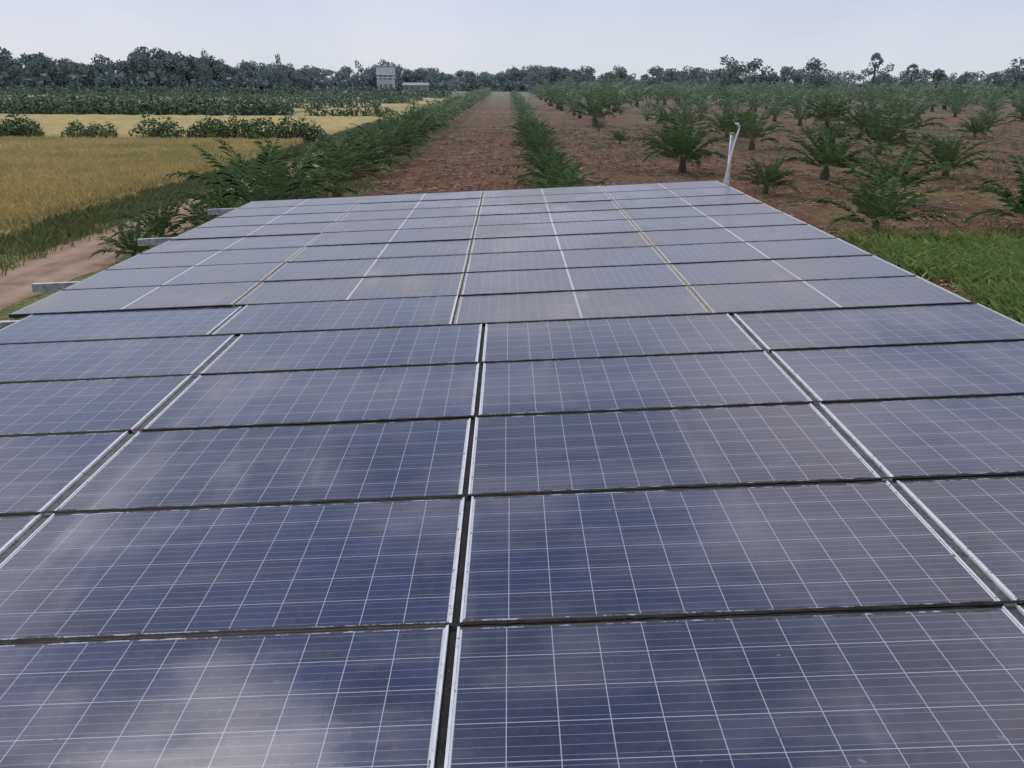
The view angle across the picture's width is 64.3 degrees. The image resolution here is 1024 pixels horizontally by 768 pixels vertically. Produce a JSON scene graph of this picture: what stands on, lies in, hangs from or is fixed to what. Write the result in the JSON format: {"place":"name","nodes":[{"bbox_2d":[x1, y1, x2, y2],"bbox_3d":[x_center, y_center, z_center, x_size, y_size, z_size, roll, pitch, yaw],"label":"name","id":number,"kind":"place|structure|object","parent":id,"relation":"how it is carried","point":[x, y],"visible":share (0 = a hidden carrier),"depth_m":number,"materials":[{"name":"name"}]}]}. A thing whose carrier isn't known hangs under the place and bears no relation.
{"place":"outdoors","nodes":[
{"label":"outdoors","id":0,"kind":"place"},
{"bbox_2d":[0,113,434,310],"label":"dirt path","id":1,"kind":"structure","parent":0,"point":[68,262],"depth_m":23.36,"materials":[{"name":"beige soil"}]},
{"bbox_2d":[375,64,395,90],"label":"multi-storey building","id":2,"kind":"structure","parent":0,"point":[387,71],"depth_m":397.14,"materials":[{"name":"concrete"}]},
{"bbox_2d":[403,85,428,91],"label":"walls","id":3,"kind":"structure","parent":0,"point":[416,86],"depth_m":408.56,"materials":[{"name":"concrete"}]},
{"bbox_2d":[402,83,429,84],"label":"roof","id":4,"kind":"structure","parent":3,"relation":"on","point":[415,84],"depth_m":409.20,"materials":[{"name":"metal"}]},
{"bbox_2d":[0,85,1023,323],"bbox_3d":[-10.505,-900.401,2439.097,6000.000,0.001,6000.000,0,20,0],"label":"ground","id":5,"kind":"structure","parent":0,"point":[491,111],"depth_m":52.38,"materials":[{"name":"soil"}]},
{"bbox_2d":[0,111,45,137],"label":"shrub row","id":6,"kind":"object","parent":5,"relation":"on","point":[30,127],"visible":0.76,"depth_m":67.33,"materials":[{"name":"green plant"}]},
{"bbox_2d":[60,119,117,137],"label":"shrub row","id":7,"kind":"object","parent":5,"relation":"on","point":[88,132],"visible":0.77,"depth_m":67.51,"materials":[{"name":"green plant"}]},
{"bbox_2d":[88,217,174,261],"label":"oil palm","id":8,"kind":"object","parent":5,"relation":"on","point":[131,244],"visible":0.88,"depth_m":23.42,"materials":[{"name":"green plant"}]},
{"bbox_2d":[0,138,299,238],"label":"rice paddy","id":9,"kind":"structure","parent":5,"relation":"on","point":[19,227],"depth_m":36.24,"materials":[{"name":"yellow plant"}]},
{"bbox_2d":[0,135,305,230],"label":"rice plants","id":10,"kind":"object","parent":9,"relation":"on","point":[94,174],"visible":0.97,"depth_m":44.23,"materials":[{"name":"yellow plant"}]},
{"bbox_2d":[101,191,211,246],"bbox_3d":[-11.243,-5.154,25.698,2.681,1.685,2.953,14,24,32],"label":"oil palm","id":11,"kind":"object","parent":5,"relation":"on","point":[162,225],"visible":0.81,"depth_m":25.69,"materials":[{"name":"green plant"}]},
{"bbox_2d":[0,114,387,138],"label":"rice paddy","id":12,"kind":"structure","parent":5,"relation":"on","point":[54,124],"depth_m":95.09,"materials":[{"name":"yellow plant"}]},
{"bbox_2d":[168,188,231,226],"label":"oil palm","id":13,"kind":"object","parent":5,"relation":"on","point":[194,212],"visible":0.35,"depth_m":27.91,"materials":[{"name":"green plant"}]},
{"bbox_2d":[0,119,399,275],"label":"grass verge","id":14,"kind":"object","parent":5,"relation":"on","point":[66,222],"depth_m":30.39,"materials":[{"name":"green plant"}]},
{"bbox_2d":[196,48,212,86],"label":"slender tree","id":15,"kind":"object","parent":5,"relation":"on","point":[206,75],"visible":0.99,"depth_m":278.92,"materials":[{"name":"green plant"}]},
{"bbox_2d":[173,197,246,232],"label":"oil palm","id":16,"kind":"object","parent":5,"relation":"on","point":[237,205],"visible":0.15,"depth_m":22.83,"materials":[{"name":"green plant"}]},
{"bbox_2d":[175,170,253,209],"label":"oil palm","id":17,"kind":"object","parent":5,"relation":"on","point":[216,187],"visible":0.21,"depth_m":30.11,"materials":[{"name":"green plant"}]},
{"bbox_2d":[11,101,423,107],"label":"rice paddy","id":18,"kind":"structure","parent":5,"relation":"on","point":[404,105],"depth_m":163.16,"materials":[{"name":"yellow plant"}]},
{"bbox_2d":[1,98,435,103],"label":"rice paddy","id":19,"kind":"structure","parent":5,"relation":"on","point":[422,102],"depth_m":192.68,"materials":[{"name":"plant"}]},
{"bbox_2d":[4,95,445,100],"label":"rice paddy","id":20,"kind":"structure","parent":5,"relation":"on","point":[429,99],"depth_m":225.69,"materials":[{"name":"plant"}]},
{"bbox_2d":[0,82,452,115],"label":"shrub plantation","id":21,"kind":"object","parent":5,"relation":"on","point":[242,103],"visible":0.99,"depth_m":154.58,"materials":[{"name":"green plant"}]},
{"bbox_2d":[128,113,328,142],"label":"shrub row","id":22,"kind":"object","parent":5,"relation":"on","point":[218,127],"visible":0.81,"depth_m":67.41,"materials":[{"name":"green plant"}]},
{"bbox_2d":[10,121,457,319],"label":"weeds","id":23,"kind":"object","parent":5,"relation":"on","point":[326,195],"visible":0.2,"depth_m":45.13,"materials":[{"name":"green plant"}]},
{"bbox_2d":[166,128,357,211],"bbox_3d":[-7.948,-6.566,26.742,6.333,3.654,5.882,-6,21,-18],"label":"oil palm","id":24,"kind":"object","parent":5,"relation":"on","point":[276,170],"visible":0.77,"depth_m":26.53,"materials":[{"name":"green plant"}]},
{"bbox_2d":[270,54,284,85],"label":"slender tree","id":25,"kind":"object","parent":5,"relation":"on","point":[278,78],"visible":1,"depth_m":279.33,"materials":[{"name":"green plant"}]},
{"bbox_2d":[0,46,561,94],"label":"distant treeline","id":26,"kind":"object","parent":5,"relation":"on","point":[163,68],"visible":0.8,"depth_m":304.42,"materials":[{"name":"green plant"}]},
{"bbox_2d":[225,132,358,203],"bbox_3d":[-8.464,-8.119,31.611,4.963,3.188,5.299,-6,21,-17],"label":"oil palm","id":27,"kind":"object","parent":5,"relation":"on","point":[312,180],"visible":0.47,"depth_m":31.28,"materials":[{"name":"green plant"}]},
{"bbox_2d":[279,130,395,196],"bbox_3d":[-8.023,-9.728,36.372,5.418,2.902,5.832,4,21,9],"label":"oil palm","id":28,"kind":"object","parent":5,"relation":"on","point":[340,164],"visible":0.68,"depth_m":36.56,"materials":[{"name":"green plant"}]},
{"bbox_2d":[298,134,388,182],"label":"oil palm","id":29,"kind":"object","parent":5,"relation":"on","point":[366,154],"visible":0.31,"depth_m":41.65,"materials":[{"name":"green plant"}]},
{"bbox_2d":[304,104,392,117],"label":"shrub row","id":30,"kind":"object","parent":5,"relation":"on","point":[376,109],"visible":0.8,"depth_m":115.56,"materials":[{"name":"green plant"}]},
{"bbox_2d":[293,107,409,116],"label":"rice paddy","id":31,"kind":"structure","parent":5,"relation":"on","point":[332,108],"depth_m":127.46,"materials":[{"name":"yellow plant"}]},
{"bbox_2d":[351,59,363,92],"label":"slender tree","id":32,"kind":"object","parent":5,"relation":"on","point":[355,78],"visible":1,"depth_m":280.46,"materials":[{"name":"green plant"}]},
{"bbox_2d":[318,127,413,171],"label":"oil palm","id":33,"kind":"object","parent":5,"relation":"on","point":[370,157],"visible":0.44,"depth_m":45.79,"materials":[{"name":"green plant"}]},
{"bbox_2d":[347,109,421,158],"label":"oil palm","id":34,"kind":"object","parent":5,"relation":"on","point":[385,125],"visible":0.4,"depth_m":55.31,"materials":[{"name":"green plant"}]},
{"bbox_2d":[348,119,433,164],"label":"oil palm","id":35,"kind":"object","parent":5,"relation":"on","point":[392,140],"visible":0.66,"depth_m":51.39,"materials":[{"name":"green plant"}]},
{"bbox_2d":[363,104,444,151],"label":"oil palm","id":36,"kind":"object","parent":5,"relation":"on","point":[417,131],"visible":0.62,"depth_m":59.98,"materials":[{"name":"green plant"}]},
{"bbox_2d":[382,113,433,144],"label":"oil palm","id":37,"kind":"object","parent":5,"relation":"on","point":[422,135],"visible":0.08,"depth_m":65.06,"materials":[{"name":"green plant"}]},
{"bbox_2d":[389,116,437,138],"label":"oil palm","id":38,"kind":"object","parent":5,"relation":"on","point":[425,131],"visible":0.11,"depth_m":68.61,"materials":[{"name":"green plant"}]},
{"bbox_2d":[387,100,450,132],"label":"oil palm","id":39,"kind":"object","parent":5,"relation":"on","point":[418,112],"visible":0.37,"depth_m":74.11,"materials":[{"name":"green plant"}]},
{"bbox_2d":[0,180,1023,767],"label":"solar panel array","id":40,"kind":"object","parent":5,"relation":"on","point":[696,474],"visible":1,"depth_m":3.93,"materials":[{"name":"blue glass"}]},
{"bbox_2d":[506,116,547,133],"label":"oil palm","id":41,"kind":"object","parent":5,"relation":"on","point":[525,122],"visible":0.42,"depth_m":75.46,"materials":[{"name":"green plant"}]},
{"bbox_2d":[518,127,545,185],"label":"weeds","id":42,"kind":"object","parent":5,"relation":"on","point":[531,168],"visible":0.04,"depth_m":49.74,"materials":[{"name":"green plant"}]},
{"bbox_2d":[506,123,558,147],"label":"oil palm","id":43,"kind":"object","parent":5,"relation":"on","point":[527,132],"visible":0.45,"depth_m":64.19,"materials":[{"name":"green plant"}]},
{"bbox_2d":[512,119,555,136],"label":"oil palm","id":44,"kind":"object","parent":5,"relation":"on","point":[542,123],"visible":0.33,"depth_m":70.10,"materials":[{"name":"green plant"}]},
{"bbox_2d":[510,128,559,155],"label":"oil palm","id":45,"kind":"object","parent":5,"relation":"on","point":[528,140],"visible":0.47,"depth_m":57.72,"materials":[{"name":"green plant"}]},
{"bbox_2d":[507,127,569,158],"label":"oil palm","id":46,"kind":"object","parent":5,"relation":"on","point":[543,144],"visible":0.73,"depth_m":52.77,"materials":[{"name":"green plant"}]},
{"bbox_2d":[519,144,569,170],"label":"oil palm","id":47,"kind":"object","parent":5,"relation":"on","point":[542,151],"visible":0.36,"depth_m":46.67,"materials":[{"name":"green plant"}]},
{"bbox_2d":[504,146,585,186],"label":"oil palm","id":48,"kind":"object","parent":5,"relation":"on","point":[545,163],"visible":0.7,"depth_m":40.69,"materials":[{"name":"green plant"}]},
{"bbox_2d":[512,158,606,188],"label":"oil palm","id":49,"kind":"object","parent":5,"relation":"on","point":[553,176],"visible":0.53,"depth_m":35.05,"materials":[{"name":"green plant"}]},
{"bbox_2d":[523,158,616,188],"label":"oil palm","id":50,"kind":"object","parent":5,"relation":"on","point":[572,183],"visible":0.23,"depth_m":28.48,"materials":[{"name":"green plant"}]},
{"bbox_2d":[583,66,596,84],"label":"broadleaf tree","id":51,"kind":"object","parent":5,"relation":"on","point":[588,72],"visible":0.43,"depth_m":307.74,"materials":[{"name":"green plant"}]},
{"bbox_2d":[562,90,627,125],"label":"oil palm","id":52,"kind":"object","parent":5,"relation":"on","point":[595,112],"visible":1,"depth_m":98.45,"materials":[{"name":"green plant"}]},
{"bbox_2d":[588,120,607,130],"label":"oil palm","id":53,"kind":"object","parent":5,"relation":"on","point":[599,125],"visible":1,"depth_m":88.82,"materials":[{"name":"green plant"}]},
{"bbox_2d":[605,65,626,85],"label":"broadleaf tree","id":54,"kind":"object","parent":5,"relation":"on","point":[611,76],"visible":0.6,"depth_m":307.98,"materials":[{"name":"green plant"}]},
{"bbox_2d":[606,130,633,143],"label":"oil palm","id":55,"kind":"object","parent":5,"relation":"on","point":[619,136],"visible":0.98,"depth_m":69.80,"materials":[{"name":"green plant"}]},
{"bbox_2d":[639,102,687,125],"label":"oil palm","id":56,"kind":"object","parent":5,"relation":"on","point":[662,114],"visible":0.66,"depth_m":93.62,"materials":[{"name":"green plant"}]},
{"bbox_2d":[642,124,702,153],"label":"oil palm","id":57,"kind":"object","parent":5,"relation":"on","point":[663,139],"visible":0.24,"depth_m":58.45,"materials":[{"name":"green plant"}]},
{"bbox_2d":[630,110,738,172],"bbox_3d":[10.018,-14.017,47.755,6.315,3.277,6.062,-11,27,-18],"label":"oil palm","id":58,"kind":"object","parent":5,"relation":"on","point":[680,142],"visible":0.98,"depth_m":47.45,"materials":[{"name":"green plant"}]},
{"bbox_2d":[655,103,715,131],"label":"oil palm","id":59,"kind":"object","parent":5,"relation":"on","point":[690,116],"visible":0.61,"depth_m":84.51,"materials":[{"name":"green plant"}]},
{"bbox_2d":[677,65,700,90],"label":"broadleaf tree","id":60,"kind":"object","parent":5,"relation":"on","point":[690,75],"visible":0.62,"depth_m":308.81,"materials":[{"name":"green plant"}]},
{"bbox_2d":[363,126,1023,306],"bbox_3d":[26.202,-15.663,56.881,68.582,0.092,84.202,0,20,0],"label":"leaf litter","id":61,"kind":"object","parent":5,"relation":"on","point":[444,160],"visible":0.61,"depth_m":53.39,"materials":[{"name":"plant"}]},
{"bbox_2d":[394,74,1023,137],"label":"oil palm plantation","id":62,"kind":"object","parent":5,"relation":"on","point":[956,96],"visible":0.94,"depth_m":159.13,"materials":[{"name":"green plant"}]},
{"bbox_2d":[707,55,745,88],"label":"broadleaf tree","id":63,"kind":"object","parent":5,"relation":"on","point":[723,78],"visible":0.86,"depth_m":308.29,"materials":[{"name":"green plant"}]},
{"bbox_2d":[699,108,753,140],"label":"oil palm","id":64,"kind":"object","parent":5,"relation":"on","point":[724,124],"visible":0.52,"depth_m":73.81,"materials":[{"name":"green plant"}]},
{"bbox_2d":[723,123,739,185],"bbox_3d":[3.993,-2.713,15.683,0.328,4.422,0.209,-11,23,-28],"label":"sprinkler riser","id":65,"kind":"object","parent":5,"relation":"on","point":[730,153],"visible":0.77,"depth_m":15.11,"materials":[{"name":"metal"}]},
{"bbox_2d":[733,110,759,123],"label":"oil palm","id":66,"kind":"object","parent":5,"relation":"on","point":[740,114],"visible":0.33,"depth_m":98.44,"materials":[{"name":"green plant"}]},
{"bbox_2d":[480,61,1023,97],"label":"distant treeline","id":67,"kind":"object","parent":5,"relation":"on","point":[670,74],"visible":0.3,"depth_m":353.86,"materials":[{"name":"green plant"}]},
{"bbox_2d":[712,105,797,149],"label":"oil palm","id":68,"kind":"object","parent":5,"relation":"on","point":[753,131],"visible":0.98,"depth_m":64.01,"materials":[{"name":"green plant"}]},
{"bbox_2d":[742,57,773,86],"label":"broadleaf tree","id":69,"kind":"object","parent":5,"relation":"on","point":[751,64],"visible":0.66,"depth_m":308.23,"materials":[{"name":"green plant"}]},
{"bbox_2d":[734,153,804,193],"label":"oil palm","id":70,"kind":"object","parent":5,"relation":"on","point":[765,180],"visible":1,"depth_m":38.77,"materials":[{"name":"green plant"}]},
{"bbox_2d":[545,122,1023,257],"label":"weeds","id":71,"kind":"object","parent":5,"relation":"on","point":[1013,229],"visible":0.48,"depth_m":51.32,"materials":[{"name":"green plant"}]},
{"bbox_2d":[798,126,818,135],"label":"oil palm","id":72,"kind":"object","parent":5,"relation":"on","point":[809,131],"visible":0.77,"depth_m":79.71,"materials":[{"name":"green plant"}]},
{"bbox_2d":[803,57,828,90],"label":"broadleaf tree","id":73,"kind":"object","parent":5,"relation":"on","point":[818,80],"visible":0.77,"depth_m":306.95,"materials":[{"name":"green plant"}]},
{"bbox_2d":[796,92,865,127],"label":"oil palm","id":74,"kind":"object","parent":5,"relation":"on","point":[819,115],"visible":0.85,"depth_m":94.86,"materials":[{"name":"green plant"}]},
{"bbox_2d":[765,122,896,179],"bbox_3d":[17.733,-12.628,44.791,5.845,2.831,6.089,-4,26,-20],"label":"oil palm","id":75,"kind":"object","parent":5,"relation":"on","point":[831,155],"visible":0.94,"depth_m":44.55,"materials":[{"name":"green plant"}]},
{"bbox_2d":[812,115,860,144],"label":"oil palm","id":76,"kind":"object","parent":5,"relation":"on","point":[836,134],"visible":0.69,"depth_m":70.35,"materials":[{"name":"green plant"}]},
{"bbox_2d":[822,103,891,135],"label":"oil palm","id":77,"kind":"object","parent":5,"relation":"on","point":[857,114],"visible":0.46,"depth_m":83.67,"materials":[{"name":"green plant"}]},
{"bbox_2d":[869,53,883,92],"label":"palmyra palm","id":78,"kind":"object","parent":5,"relation":"on","point":[877,56],"visible":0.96,"depth_m":302.07,"materials":[{"name":"green plant"}]},
{"bbox_2d":[793,159,963,236],"bbox_3d":[12.576,-6.208,27.721,4.782,2.576,5.096,-1,20,-5],"label":"oil palm","id":79,"kind":"object","parent":5,"relation":"on","point":[869,207],"visible":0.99,"depth_m":27.70,"materials":[{"name":"green plant"}]},
{"bbox_2d":[835,108,926,154],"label":"oil palm","id":80,"kind":"object","parent":5,"relation":"on","point":[885,134],"visible":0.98,"depth_m":60.14,"materials":[{"name":"green plant"}]},
{"bbox_2d":[834,142,969,202],"bbox_3d":[17.241,-9.376,36.057,5.248,2.781,5.286,2,20,5],"label":"oil palm","id":81,"kind":"object","parent":5,"relation":"on","point":[906,180],"visible":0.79,"depth_m":35.66,"materials":[{"name":"green plant"}]},
{"bbox_2d":[857,95,949,141],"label":"oil palm","id":82,"kind":"object","parent":5,"relation":"on","point":[917,119],"visible":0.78,"depth_m":74.85,"materials":[{"name":"green plant"}]},
{"bbox_2d":[905,64,919,86],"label":"palmyra palm","id":83,"kind":"object","parent":5,"relation":"on","point":[913,66],"visible":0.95,"depth_m":303.75,"materials":[{"name":"green plant"}]},
{"bbox_2d":[838,224,1023,324],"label":"grass patch","id":84,"kind":"object","parent":5,"relation":"on","point":[988,266],"visible":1,"depth_m":23.36,"materials":[{"name":"green plant"}]},
{"bbox_2d":[930,68,947,89],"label":"broadleaf tree","id":85,"kind":"object","parent":5,"relation":"on","point":[940,75],"visible":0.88,"depth_m":308.06,"materials":[{"name":"green plant"}]},
{"bbox_2d":[889,129,1009,178],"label":"oil palm","id":86,"kind":"object","parent":5,"relation":"on","point":[944,152],"visible":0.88,"depth_m":45.63,"materials":[{"name":"green plant"}]},
{"bbox_2d":[950,115,1002,138],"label":"oil palm","id":87,"kind":"object","parent":5,"relation":"on","point":[980,127],"visible":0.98,"depth_m":79.78,"materials":[{"name":"green plant"}]},
{"bbox_2d":[959,151,1023,232],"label":"oil palm","id":88,"kind":"object","parent":5,"relation":"on","point":[1017,207],"visible":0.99,"depth_m":28.62,"materials":[{"name":"green plant"}]},
{"bbox_2d":[974,111,1011,129],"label":"oil palm","id":89,"kind":"object","parent":5,"relation":"on","point":[994,118],"visible":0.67,"depth_m":94.99,"materials":[{"name":"green plant"}]},
{"bbox_2d":[988,71,1010,87],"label":"broadleaf tree","id":90,"kind":"object","parent":5,"relation":"on","point":[996,76],"visible":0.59,"depth_m":309.43,"materials":[{"name":"green plant"}]},
{"bbox_2d":[999,57,1023,88],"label":"broadleaf tree","id":91,"kind":"object","parent":5,"relation":"on","point":[1011,77],"visible":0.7,"depth_m":309.55,"materials":[{"name":"green plant"}]},
{"bbox_2d":[1004,99,1023,127],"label":"oil palm","id":92,"kind":"object","parent":5,"relation":"on","point":[1021,110],"visible":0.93,"depth_m":99.70,"materials":[{"name":"green plant"}]},
{"bbox_2d":[0,0,1023,84],"label":"sky","id":93,"kind":"structure","parent":0,"point":[492,37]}
]}

